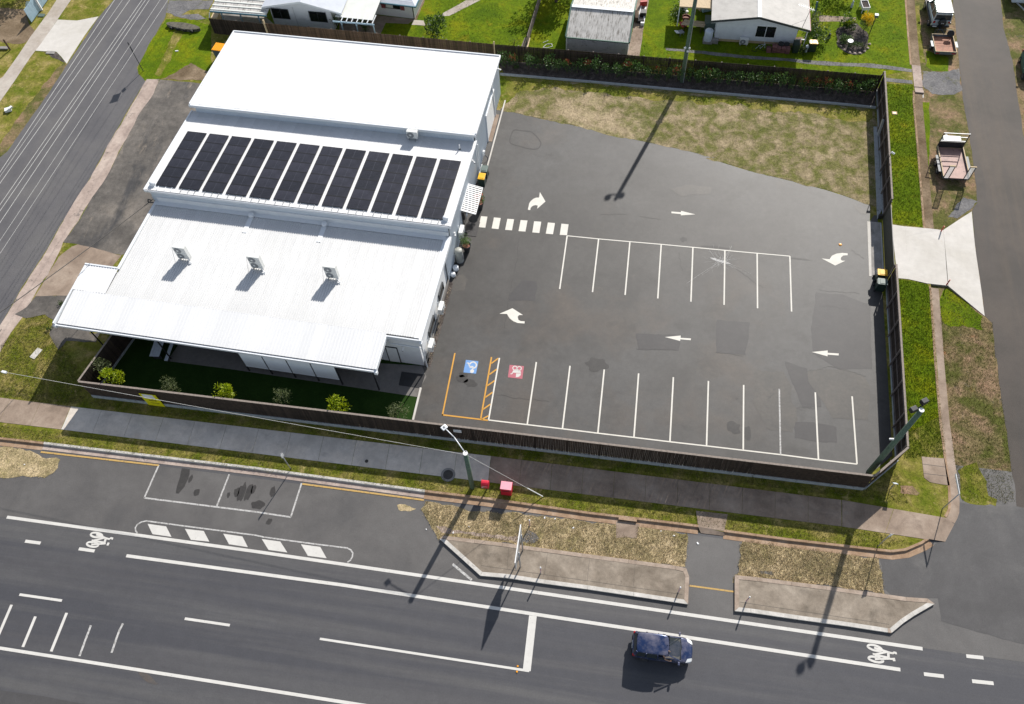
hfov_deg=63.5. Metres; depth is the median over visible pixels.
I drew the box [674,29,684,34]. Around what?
garden chair
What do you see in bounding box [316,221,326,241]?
roof vent
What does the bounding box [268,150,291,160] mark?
solar panel
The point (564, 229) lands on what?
crossing bar
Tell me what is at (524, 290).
asphalt patch
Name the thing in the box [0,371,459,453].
overhead wire
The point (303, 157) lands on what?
solar panel
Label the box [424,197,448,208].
solar panel
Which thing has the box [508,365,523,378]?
parent sign
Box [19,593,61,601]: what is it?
lane dash
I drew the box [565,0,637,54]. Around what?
garden shed
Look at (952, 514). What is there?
sidewalk
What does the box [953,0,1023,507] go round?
side road
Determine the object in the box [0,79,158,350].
worn strip
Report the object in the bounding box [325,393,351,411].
lime shrub
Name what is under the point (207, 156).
solar panel
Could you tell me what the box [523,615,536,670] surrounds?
stop line
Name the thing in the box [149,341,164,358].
picnic table
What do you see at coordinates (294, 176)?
solar panel
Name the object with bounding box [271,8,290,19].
window
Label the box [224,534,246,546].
island bar
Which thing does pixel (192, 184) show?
solar panel
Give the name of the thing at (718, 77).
photinia shrub
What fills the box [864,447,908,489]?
corner fence
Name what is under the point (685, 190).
asphalt patch
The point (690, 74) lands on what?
photinia shrub
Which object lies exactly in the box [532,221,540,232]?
crossing bar
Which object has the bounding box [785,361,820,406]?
asphalt patch
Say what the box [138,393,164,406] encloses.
sale board
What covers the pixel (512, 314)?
turn arrow
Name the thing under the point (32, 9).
steel fence
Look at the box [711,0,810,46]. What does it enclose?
white house
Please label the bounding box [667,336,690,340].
straight arrow
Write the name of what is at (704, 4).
lean to roof
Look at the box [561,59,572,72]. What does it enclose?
photinia shrub
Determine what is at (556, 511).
kerb
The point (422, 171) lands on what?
solar panel
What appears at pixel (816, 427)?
bay line
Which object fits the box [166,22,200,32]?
culvert headwall
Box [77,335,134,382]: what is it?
yard fence
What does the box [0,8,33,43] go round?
soil yard
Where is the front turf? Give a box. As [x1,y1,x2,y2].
[106,338,420,419]
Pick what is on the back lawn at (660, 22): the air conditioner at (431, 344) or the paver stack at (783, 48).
the paver stack at (783, 48)
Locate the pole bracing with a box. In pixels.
[877,119,884,136]
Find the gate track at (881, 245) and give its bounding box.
[880,223,883,268]
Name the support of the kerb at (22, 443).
on the road at (272, 633)
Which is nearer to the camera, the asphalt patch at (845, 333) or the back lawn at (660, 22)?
the asphalt patch at (845, 333)
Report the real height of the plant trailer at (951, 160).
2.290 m
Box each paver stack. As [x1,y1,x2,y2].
[766,46,770,52]
[771,43,776,52]
[776,45,780,52]
[780,45,785,52]
[785,46,789,53]
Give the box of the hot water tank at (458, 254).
[454,247,463,263]
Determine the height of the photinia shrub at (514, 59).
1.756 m
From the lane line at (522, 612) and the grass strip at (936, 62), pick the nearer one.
the lane line at (522, 612)
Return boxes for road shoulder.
[0,446,1023,661]
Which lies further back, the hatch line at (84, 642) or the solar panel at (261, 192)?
the solar panel at (261, 192)
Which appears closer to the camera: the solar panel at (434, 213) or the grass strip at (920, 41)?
the solar panel at (434, 213)
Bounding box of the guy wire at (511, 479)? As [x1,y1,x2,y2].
[469,456,542,496]
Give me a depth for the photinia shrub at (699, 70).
77.42 m
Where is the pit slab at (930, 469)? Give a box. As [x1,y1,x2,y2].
[922,457,948,484]
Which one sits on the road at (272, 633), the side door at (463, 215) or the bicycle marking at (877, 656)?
the bicycle marking at (877, 656)
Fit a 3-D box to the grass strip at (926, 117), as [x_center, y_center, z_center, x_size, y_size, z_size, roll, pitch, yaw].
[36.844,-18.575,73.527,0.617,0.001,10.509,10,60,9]
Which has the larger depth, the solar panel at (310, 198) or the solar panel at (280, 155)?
the solar panel at (280, 155)
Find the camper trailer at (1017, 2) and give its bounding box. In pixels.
[1011,0,1023,9]
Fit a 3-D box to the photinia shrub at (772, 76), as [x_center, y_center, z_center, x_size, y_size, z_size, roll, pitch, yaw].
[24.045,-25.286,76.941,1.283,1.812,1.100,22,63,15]
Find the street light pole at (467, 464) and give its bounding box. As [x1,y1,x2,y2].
[440,424,474,489]
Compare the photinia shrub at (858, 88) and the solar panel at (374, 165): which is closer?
the solar panel at (374, 165)
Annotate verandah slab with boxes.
[169,344,425,396]
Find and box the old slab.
[35,244,121,295]
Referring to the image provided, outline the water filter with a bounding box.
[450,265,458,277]
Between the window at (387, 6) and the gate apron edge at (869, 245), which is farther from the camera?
the window at (387, 6)
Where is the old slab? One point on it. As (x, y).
(60, 282)
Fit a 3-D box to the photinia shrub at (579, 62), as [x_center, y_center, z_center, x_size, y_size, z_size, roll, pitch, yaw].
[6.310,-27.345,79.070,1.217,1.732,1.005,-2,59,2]
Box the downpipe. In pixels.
[476,145,479,172]
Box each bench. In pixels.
[164,343,175,360]
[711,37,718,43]
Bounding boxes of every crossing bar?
[479,216,486,227]
[492,217,500,228]
[505,219,513,229]
[519,220,526,230]
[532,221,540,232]
[546,222,554,233]
[560,224,568,234]
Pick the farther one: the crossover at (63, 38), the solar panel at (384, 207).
the crossover at (63, 38)
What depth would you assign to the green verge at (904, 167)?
72.48 m
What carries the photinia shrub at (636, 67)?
on the garden bed at (818, 94)
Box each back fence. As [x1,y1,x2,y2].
[209,17,265,34]
[265,23,493,53]
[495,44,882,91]
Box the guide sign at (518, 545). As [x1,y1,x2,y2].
[514,524,522,569]
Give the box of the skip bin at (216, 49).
[211,42,224,57]
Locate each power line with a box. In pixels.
[0,0,129,182]
[0,0,167,252]
[0,1,113,171]
[0,1,144,210]
[0,1,148,221]
[1,0,141,202]
[1,2,120,174]
[1,2,158,238]
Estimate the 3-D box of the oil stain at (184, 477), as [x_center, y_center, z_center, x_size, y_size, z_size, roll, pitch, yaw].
[-23.738,9.292,59.765,0.688,0.001,1.953,1,59,3]
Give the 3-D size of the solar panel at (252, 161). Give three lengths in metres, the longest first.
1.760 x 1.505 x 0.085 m
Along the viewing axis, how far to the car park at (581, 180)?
66.06 m
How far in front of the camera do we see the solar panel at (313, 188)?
67.40 m
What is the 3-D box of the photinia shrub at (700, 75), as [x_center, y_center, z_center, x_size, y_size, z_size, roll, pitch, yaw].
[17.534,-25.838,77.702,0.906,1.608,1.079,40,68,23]
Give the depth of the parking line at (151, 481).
59.81 m
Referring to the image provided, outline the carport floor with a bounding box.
[220,13,272,23]
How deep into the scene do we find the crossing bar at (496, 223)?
70.63 m
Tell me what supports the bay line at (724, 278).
on the car park at (581, 180)
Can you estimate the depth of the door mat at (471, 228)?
70.44 m
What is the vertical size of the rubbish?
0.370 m
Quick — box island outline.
[135,520,352,562]
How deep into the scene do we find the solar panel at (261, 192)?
67.31 m
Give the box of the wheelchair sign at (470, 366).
[464,360,477,373]
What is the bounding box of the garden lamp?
[869,13,878,32]
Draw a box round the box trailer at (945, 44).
[929,28,957,54]
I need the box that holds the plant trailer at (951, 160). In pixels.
[934,133,976,180]
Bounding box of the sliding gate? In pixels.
[883,204,894,278]
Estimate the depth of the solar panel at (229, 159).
69.68 m
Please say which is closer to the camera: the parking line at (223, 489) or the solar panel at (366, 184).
the parking line at (223, 489)
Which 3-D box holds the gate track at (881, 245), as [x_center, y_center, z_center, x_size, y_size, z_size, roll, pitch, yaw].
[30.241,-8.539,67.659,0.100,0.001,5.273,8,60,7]
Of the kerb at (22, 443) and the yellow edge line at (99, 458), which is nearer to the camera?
the yellow edge line at (99, 458)
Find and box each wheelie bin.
[478,172,486,186]
[480,165,488,178]
[791,40,800,52]
[807,39,817,51]
[873,269,887,281]
[873,278,887,291]
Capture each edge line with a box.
[0,647,362,703]
[6,516,922,650]
[40,451,158,465]
[302,483,423,500]
[690,585,733,591]
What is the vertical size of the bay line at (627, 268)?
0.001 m
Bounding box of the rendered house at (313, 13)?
[210,0,422,32]
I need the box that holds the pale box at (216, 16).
[211,13,221,18]
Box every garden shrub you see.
[839,10,853,27]
[843,17,856,30]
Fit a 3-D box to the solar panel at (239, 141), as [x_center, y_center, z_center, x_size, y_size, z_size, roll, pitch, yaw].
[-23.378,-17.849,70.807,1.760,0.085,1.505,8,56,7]
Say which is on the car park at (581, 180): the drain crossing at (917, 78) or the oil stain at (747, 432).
the oil stain at (747, 432)
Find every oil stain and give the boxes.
[176,468,189,492]
[194,489,199,495]
[234,488,238,496]
[237,482,245,500]
[244,484,252,500]
[251,500,264,508]
[270,486,274,496]
[456,375,467,382]
[465,379,477,386]
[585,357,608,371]
[702,245,727,248]
[727,421,739,433]
[744,426,750,439]
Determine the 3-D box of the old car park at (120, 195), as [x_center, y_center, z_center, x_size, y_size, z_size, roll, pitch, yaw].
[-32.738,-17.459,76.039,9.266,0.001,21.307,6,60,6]
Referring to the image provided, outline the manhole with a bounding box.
[441,468,454,481]
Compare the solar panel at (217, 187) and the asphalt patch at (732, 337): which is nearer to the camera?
the asphalt patch at (732, 337)
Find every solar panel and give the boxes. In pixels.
[156,176,180,190]
[161,166,185,177]
[167,157,190,168]
[172,148,195,159]
[178,140,201,150]
[179,178,203,193]
[183,131,206,141]
[184,169,208,180]
[190,160,213,170]
[195,151,218,161]
[200,142,223,152]
[202,181,226,196]
[205,134,228,143]
[208,172,231,183]
[212,163,236,173]
[218,154,241,164]
[223,145,246,155]
[226,184,250,198]
[227,136,250,146]
[231,174,255,185]
[236,165,259,176]
[241,156,264,167]
[246,147,269,157]
[250,139,273,148]
[250,187,274,201]
[254,177,278,188]
[259,168,283,178]
[264,159,287,169]
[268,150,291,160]
[273,141,296,151]
[273,189,297,204]
[278,180,302,191]
[283,171,306,181]
[287,161,310,172]
[292,152,315,163]
[296,143,319,153]
[298,192,321,207]
[302,183,326,194]
[306,173,330,184]
[311,164,334,174]
[315,155,338,165]
[319,146,342,156]
[322,195,346,210]
[326,185,350,196]
[330,176,354,187]
[334,167,358,177]
[338,158,361,168]
[342,149,365,159]
[346,198,370,213]
[350,188,374,199]
[354,179,378,190]
[358,169,381,180]
[362,160,385,171]
[366,151,389,161]
[371,201,395,216]
[375,191,398,202]
[379,181,402,193]
[383,172,405,183]
[386,163,409,174]
[390,154,412,164]
[396,204,420,219]
[399,194,423,205]
[403,184,426,195]
[407,175,430,186]
[410,165,433,176]
[414,156,436,167]
[421,207,445,222]
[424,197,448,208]
[428,187,451,198]
[431,178,454,188]
[434,168,457,179]
[438,159,460,169]
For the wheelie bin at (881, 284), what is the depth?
64.84 m
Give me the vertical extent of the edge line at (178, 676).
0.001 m
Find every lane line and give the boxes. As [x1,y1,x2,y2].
[126,554,899,670]
[320,638,528,671]
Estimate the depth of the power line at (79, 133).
66.56 m
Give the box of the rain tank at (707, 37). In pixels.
[703,28,713,43]
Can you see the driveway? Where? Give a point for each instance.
(920, 256)
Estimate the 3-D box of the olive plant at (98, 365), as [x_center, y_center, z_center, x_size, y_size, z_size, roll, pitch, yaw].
[-30.865,1.390,63.003,1.601,2.958,1.221,6,60,6]
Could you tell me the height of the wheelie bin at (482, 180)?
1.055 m
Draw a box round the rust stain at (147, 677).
[137,667,158,684]
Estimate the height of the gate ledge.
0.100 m
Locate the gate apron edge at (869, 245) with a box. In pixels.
[867,221,871,275]
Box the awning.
[461,184,482,214]
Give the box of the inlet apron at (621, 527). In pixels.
[616,521,638,537]
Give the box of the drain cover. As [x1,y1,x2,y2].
[623,530,630,536]
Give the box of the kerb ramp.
[930,517,953,541]
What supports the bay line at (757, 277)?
on the car park at (581, 180)
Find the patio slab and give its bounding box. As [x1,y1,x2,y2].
[339,15,414,33]
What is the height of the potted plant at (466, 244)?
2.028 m
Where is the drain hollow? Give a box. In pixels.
[45,52,64,62]
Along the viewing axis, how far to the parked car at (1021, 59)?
77.45 m
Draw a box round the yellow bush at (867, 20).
[859,10,874,30]
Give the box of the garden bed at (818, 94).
[499,61,875,107]
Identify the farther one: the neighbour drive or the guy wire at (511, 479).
the neighbour drive
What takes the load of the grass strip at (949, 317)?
on the verge at (947, 114)
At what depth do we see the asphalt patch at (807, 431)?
59.52 m
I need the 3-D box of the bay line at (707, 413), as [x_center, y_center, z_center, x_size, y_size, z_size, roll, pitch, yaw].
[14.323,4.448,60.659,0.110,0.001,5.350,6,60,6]
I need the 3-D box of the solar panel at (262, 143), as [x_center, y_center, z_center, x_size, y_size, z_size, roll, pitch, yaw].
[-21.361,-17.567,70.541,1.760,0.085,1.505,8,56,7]
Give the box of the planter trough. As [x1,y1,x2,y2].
[859,0,870,12]
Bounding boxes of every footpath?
[0,0,69,100]
[0,398,945,539]
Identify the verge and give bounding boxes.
[0,0,947,549]
[138,18,211,79]
[887,84,922,226]
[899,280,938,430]
[915,0,1023,470]
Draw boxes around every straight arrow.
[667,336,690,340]
[671,211,693,214]
[814,350,838,355]
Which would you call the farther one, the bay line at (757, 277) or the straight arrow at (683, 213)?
the straight arrow at (683, 213)
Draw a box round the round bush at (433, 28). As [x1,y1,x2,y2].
[424,12,447,39]
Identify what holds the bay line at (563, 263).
on the car park at (581, 180)
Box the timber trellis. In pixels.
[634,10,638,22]
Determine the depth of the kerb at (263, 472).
60.00 m
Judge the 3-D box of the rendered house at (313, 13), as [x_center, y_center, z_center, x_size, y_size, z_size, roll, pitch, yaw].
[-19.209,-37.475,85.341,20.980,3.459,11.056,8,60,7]
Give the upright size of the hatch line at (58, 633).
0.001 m
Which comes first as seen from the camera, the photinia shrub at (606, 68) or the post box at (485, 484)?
the post box at (485, 484)
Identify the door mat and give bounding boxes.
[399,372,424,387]
[464,221,479,236]
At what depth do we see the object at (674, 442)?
59.55 m
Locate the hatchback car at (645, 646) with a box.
[631,631,691,665]
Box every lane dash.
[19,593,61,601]
[24,540,40,544]
[79,547,94,551]
[184,617,229,625]
[924,672,943,677]
[966,654,983,659]
[972,679,993,684]
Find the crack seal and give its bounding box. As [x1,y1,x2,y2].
[509,129,540,149]
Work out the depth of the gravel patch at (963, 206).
69.64 m
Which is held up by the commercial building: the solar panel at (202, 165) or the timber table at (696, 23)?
the solar panel at (202, 165)
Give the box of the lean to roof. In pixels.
[679,0,711,8]
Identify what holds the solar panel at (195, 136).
on the commercial building
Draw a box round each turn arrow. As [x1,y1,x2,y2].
[500,308,524,322]
[528,193,544,209]
[824,253,847,264]
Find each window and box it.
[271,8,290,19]
[308,11,327,22]
[385,4,400,9]
[428,315,435,337]
[438,282,443,300]
[754,25,776,37]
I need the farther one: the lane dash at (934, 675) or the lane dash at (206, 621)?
the lane dash at (206, 621)
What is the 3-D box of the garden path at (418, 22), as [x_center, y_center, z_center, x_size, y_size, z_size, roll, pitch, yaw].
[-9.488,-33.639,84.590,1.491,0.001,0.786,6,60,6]
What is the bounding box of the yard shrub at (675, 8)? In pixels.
[670,0,684,19]
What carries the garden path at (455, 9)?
on the back lawn at (660, 22)
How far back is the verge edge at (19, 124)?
80.14 m
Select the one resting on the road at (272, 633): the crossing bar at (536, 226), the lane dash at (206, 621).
the lane dash at (206, 621)
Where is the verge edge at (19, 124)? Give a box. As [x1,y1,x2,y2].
[0,62,65,156]
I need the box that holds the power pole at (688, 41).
[680,0,696,82]
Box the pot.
[682,14,690,20]
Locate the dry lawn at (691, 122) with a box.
[499,79,879,206]
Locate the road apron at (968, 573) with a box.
[880,502,1023,643]
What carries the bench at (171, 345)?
on the front turf
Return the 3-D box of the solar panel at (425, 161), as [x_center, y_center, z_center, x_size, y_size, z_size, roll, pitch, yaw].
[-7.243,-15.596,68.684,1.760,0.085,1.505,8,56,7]
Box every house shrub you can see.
[799,46,808,55]
[802,23,832,42]
[810,10,822,28]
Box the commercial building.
[52,30,505,389]
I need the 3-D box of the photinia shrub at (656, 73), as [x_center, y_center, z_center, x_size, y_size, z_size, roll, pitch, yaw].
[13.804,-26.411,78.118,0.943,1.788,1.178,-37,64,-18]
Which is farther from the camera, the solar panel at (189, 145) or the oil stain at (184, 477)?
the solar panel at (189, 145)
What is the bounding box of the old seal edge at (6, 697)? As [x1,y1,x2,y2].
[0,690,79,703]
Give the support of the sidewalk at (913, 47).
on the verge at (947, 114)
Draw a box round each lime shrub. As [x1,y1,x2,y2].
[97,367,125,384]
[212,381,236,398]
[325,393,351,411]
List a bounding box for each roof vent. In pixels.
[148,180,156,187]
[242,212,253,232]
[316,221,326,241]
[441,215,450,222]
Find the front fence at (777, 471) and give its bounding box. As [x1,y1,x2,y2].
[78,381,874,490]
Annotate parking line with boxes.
[144,466,158,497]
[144,497,290,517]
[216,474,229,505]
[290,483,301,516]
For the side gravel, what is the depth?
85.59 m
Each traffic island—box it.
[440,535,688,604]
[734,575,933,632]
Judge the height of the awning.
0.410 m
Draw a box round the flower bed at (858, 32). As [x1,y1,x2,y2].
[836,23,868,54]
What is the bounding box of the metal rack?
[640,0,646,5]
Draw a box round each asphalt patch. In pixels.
[452,274,467,290]
[509,281,536,300]
[636,333,680,350]
[671,185,712,195]
[716,320,749,354]
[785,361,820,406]
[794,422,836,442]
[808,369,869,419]
[811,292,871,368]
[853,204,867,213]
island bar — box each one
[148,524,170,536]
[185,529,208,541]
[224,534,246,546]
[262,539,286,551]
[301,544,325,557]
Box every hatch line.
[0,605,12,633]
[22,616,35,646]
[50,613,67,651]
[79,625,91,655]
[111,623,122,652]
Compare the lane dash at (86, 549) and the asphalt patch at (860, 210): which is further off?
the asphalt patch at (860, 210)
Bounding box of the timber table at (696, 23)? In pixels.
[681,19,704,31]
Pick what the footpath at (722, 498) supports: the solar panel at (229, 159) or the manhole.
the manhole
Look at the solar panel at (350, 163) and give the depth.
68.95 m
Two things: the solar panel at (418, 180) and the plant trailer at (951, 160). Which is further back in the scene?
the plant trailer at (951, 160)
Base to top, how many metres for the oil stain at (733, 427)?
0.001 m
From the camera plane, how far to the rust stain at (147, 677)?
52.85 m
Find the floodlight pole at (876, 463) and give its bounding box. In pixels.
[866,397,928,473]
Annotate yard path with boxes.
[666,48,911,71]
[819,15,855,21]
[886,78,912,83]
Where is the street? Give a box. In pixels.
[0,0,167,323]
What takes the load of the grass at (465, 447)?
on the verge at (40, 68)
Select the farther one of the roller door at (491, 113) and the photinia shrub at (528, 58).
the photinia shrub at (528, 58)
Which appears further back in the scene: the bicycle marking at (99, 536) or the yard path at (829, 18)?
the yard path at (829, 18)
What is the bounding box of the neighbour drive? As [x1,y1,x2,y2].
[166,0,212,19]
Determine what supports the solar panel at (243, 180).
on the commercial building
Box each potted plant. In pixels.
[459,233,470,252]
[474,193,484,210]
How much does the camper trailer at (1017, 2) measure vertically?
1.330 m
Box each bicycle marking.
[86,532,112,547]
[867,644,896,663]
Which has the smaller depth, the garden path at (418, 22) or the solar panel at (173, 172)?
the solar panel at (173, 172)
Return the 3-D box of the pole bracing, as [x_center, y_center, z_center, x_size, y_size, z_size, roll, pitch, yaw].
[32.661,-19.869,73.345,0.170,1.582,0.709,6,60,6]
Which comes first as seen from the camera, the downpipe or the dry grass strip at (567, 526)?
the dry grass strip at (567, 526)
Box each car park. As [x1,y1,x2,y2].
[16,296,99,348]
[64,80,200,254]
[414,110,891,473]
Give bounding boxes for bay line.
[442,353,455,414]
[442,414,487,420]
[480,357,491,418]
[488,358,499,419]
[526,362,536,424]
[559,236,567,288]
[562,366,570,428]
[592,239,598,291]
[597,369,604,432]
[624,242,629,294]
[633,373,638,436]
[657,244,661,297]
[669,377,673,441]
[690,247,693,301]
[706,381,708,445]
[723,250,725,304]
[742,385,743,449]
[756,253,757,307]
[779,389,780,454]
[789,256,791,311]
[815,392,818,459]
[851,396,857,463]
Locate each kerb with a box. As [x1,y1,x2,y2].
[0,437,43,449]
[42,442,424,497]
[412,387,421,419]
[424,490,697,533]
[723,529,933,559]
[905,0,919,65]
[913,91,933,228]
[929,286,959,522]
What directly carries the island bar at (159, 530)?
on the road shoulder
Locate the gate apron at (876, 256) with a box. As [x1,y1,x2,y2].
[867,221,882,274]
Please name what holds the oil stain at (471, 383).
on the car park at (581, 180)
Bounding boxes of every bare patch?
[163,63,207,80]
[900,486,919,495]
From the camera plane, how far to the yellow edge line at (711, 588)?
54.28 m
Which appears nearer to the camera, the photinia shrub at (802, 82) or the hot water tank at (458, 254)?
the hot water tank at (458, 254)
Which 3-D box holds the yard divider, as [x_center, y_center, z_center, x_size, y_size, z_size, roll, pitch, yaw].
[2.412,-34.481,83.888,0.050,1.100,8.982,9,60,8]
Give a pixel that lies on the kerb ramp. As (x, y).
(943, 530)
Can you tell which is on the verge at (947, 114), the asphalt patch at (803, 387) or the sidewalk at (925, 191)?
the sidewalk at (925, 191)
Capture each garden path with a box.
[411,20,424,25]
[443,0,479,15]
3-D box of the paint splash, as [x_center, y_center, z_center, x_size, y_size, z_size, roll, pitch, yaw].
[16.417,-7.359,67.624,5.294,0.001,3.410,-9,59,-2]
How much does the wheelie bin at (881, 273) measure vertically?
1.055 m
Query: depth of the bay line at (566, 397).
61.78 m
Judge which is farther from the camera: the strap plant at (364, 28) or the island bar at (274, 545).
the strap plant at (364, 28)
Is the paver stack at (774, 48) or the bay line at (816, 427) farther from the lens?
the paver stack at (774, 48)
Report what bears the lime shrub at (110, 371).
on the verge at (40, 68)
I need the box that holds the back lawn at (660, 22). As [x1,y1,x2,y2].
[259,0,911,87]
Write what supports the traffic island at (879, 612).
on the road shoulder
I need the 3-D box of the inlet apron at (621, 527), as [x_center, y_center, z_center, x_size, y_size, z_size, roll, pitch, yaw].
[7.854,12.176,56.511,1.620,0.001,1.240,6,60,6]
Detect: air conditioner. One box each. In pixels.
[172,244,191,264]
[246,253,264,273]
[322,263,340,283]
[406,118,420,140]
[427,338,435,351]
[437,301,444,314]
[458,225,464,237]
[739,37,748,45]
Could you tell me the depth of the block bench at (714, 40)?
80.92 m
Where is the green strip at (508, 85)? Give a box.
[500,77,872,121]
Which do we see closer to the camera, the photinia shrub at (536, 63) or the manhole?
the manhole
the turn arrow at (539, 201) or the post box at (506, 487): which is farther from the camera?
the turn arrow at (539, 201)
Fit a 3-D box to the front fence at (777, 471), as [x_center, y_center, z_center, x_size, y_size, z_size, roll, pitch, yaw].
[-3.976,5.843,59.368,57.020,2.510,0.215,6,60,6]
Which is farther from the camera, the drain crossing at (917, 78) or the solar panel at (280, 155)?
the drain crossing at (917, 78)
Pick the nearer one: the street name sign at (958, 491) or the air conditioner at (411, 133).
the street name sign at (958, 491)
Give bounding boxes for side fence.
[876,71,892,214]
[886,264,908,456]
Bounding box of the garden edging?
[500,73,875,108]
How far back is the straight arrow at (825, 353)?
62.80 m
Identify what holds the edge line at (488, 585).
on the road shoulder
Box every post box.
[481,480,489,489]
[500,481,512,495]
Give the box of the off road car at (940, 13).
[923,0,953,28]
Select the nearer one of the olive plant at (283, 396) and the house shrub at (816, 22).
the olive plant at (283, 396)
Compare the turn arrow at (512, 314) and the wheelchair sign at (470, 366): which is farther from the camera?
the turn arrow at (512, 314)
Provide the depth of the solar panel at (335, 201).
66.52 m
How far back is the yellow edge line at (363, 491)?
58.74 m
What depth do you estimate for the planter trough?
82.26 m
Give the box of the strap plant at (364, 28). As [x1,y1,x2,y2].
[358,19,370,31]
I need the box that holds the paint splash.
[689,245,740,281]
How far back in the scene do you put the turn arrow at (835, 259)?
67.27 m
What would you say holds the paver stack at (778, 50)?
on the back lawn at (660, 22)
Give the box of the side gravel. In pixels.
[415,0,424,19]
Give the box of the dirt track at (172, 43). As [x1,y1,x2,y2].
[155,30,183,75]
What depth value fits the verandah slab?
63.70 m
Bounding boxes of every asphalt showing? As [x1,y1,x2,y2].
[437,526,522,541]
[523,530,538,542]
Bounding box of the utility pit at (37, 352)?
[30,348,41,358]
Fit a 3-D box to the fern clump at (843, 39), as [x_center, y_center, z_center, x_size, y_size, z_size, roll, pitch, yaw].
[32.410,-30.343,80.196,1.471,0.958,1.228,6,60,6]
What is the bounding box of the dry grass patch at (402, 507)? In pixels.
[397,504,414,510]
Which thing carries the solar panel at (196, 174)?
on the commercial building
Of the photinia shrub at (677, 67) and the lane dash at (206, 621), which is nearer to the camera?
the lane dash at (206, 621)
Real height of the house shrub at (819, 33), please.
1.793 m
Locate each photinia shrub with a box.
[497,50,512,67]
[508,53,518,67]
[523,52,533,69]
[532,57,543,69]
[543,53,555,70]
[552,58,561,70]
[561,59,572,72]
[572,58,583,72]
[582,56,591,75]
[590,55,602,73]
[601,62,611,76]
[611,61,622,76]
[621,58,631,77]
[630,60,645,78]
[643,66,651,78]
[652,64,661,80]
[663,66,673,80]
[669,64,682,81]
[685,67,694,81]
[694,67,704,82]
[694,72,704,82]
[703,65,716,82]
[705,67,712,82]
[712,68,724,83]
[725,71,735,84]
[733,71,747,86]
[747,71,754,86]
[754,71,767,86]
[766,72,778,87]
[777,72,790,88]
[797,76,808,90]
[810,76,820,92]
[822,76,832,92]
[830,78,843,93]
[840,80,852,94]
[852,80,865,95]
[863,77,877,95]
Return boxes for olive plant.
[91,357,112,377]
[159,375,180,391]
[272,388,292,404]
[387,401,408,418]
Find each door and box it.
[385,346,400,361]
[461,203,466,225]
[487,96,494,136]
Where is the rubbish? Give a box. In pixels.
[4,106,12,112]
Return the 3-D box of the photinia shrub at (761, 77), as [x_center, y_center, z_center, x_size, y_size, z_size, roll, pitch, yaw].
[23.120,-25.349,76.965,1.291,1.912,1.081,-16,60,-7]
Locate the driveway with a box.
[893,212,984,315]
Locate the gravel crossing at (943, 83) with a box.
[922,68,961,94]
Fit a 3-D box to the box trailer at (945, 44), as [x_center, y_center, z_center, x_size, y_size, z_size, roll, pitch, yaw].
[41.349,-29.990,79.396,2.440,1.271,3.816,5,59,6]
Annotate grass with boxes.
[0,315,87,406]
[0,388,908,503]
[0,426,910,548]
[0,447,56,477]
[940,291,1014,502]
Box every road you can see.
[0,449,1023,703]
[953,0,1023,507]
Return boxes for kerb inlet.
[619,516,636,521]
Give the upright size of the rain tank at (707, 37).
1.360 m
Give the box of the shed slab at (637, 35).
[627,0,648,55]
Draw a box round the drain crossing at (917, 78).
[912,65,923,97]
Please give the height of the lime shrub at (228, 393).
3.000 m
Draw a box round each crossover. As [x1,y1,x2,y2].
[36,17,97,62]
[696,511,727,535]
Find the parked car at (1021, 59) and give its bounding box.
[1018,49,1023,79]
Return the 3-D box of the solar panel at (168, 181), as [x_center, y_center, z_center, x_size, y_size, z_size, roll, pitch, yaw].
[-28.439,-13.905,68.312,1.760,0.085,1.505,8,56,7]
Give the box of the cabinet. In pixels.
[704,15,715,31]
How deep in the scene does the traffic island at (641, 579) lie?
55.14 m
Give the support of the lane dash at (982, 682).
on the road at (272, 633)
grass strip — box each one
[0,446,59,477]
[421,502,687,566]
[738,542,883,593]
[915,5,925,62]
[923,102,929,165]
[926,51,948,70]
[940,288,982,329]
[957,462,996,505]
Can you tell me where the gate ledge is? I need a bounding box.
[873,126,881,218]
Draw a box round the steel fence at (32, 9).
[24,0,46,21]
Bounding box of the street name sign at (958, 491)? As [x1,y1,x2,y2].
[942,474,959,508]
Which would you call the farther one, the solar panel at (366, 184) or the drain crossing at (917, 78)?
the drain crossing at (917, 78)
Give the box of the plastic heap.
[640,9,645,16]
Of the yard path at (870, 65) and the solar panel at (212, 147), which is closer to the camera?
the solar panel at (212, 147)
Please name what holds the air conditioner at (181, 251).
on the commercial building
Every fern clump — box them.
[839,32,853,43]
[847,40,861,47]
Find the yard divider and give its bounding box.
[527,0,540,44]
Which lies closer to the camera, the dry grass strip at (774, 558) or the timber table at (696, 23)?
the dry grass strip at (774, 558)
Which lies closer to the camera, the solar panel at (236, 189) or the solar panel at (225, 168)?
the solar panel at (236, 189)
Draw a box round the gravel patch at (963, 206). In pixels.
[949,197,976,217]
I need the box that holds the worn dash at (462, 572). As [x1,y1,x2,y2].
[452,563,471,580]
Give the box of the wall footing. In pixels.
[426,280,452,366]

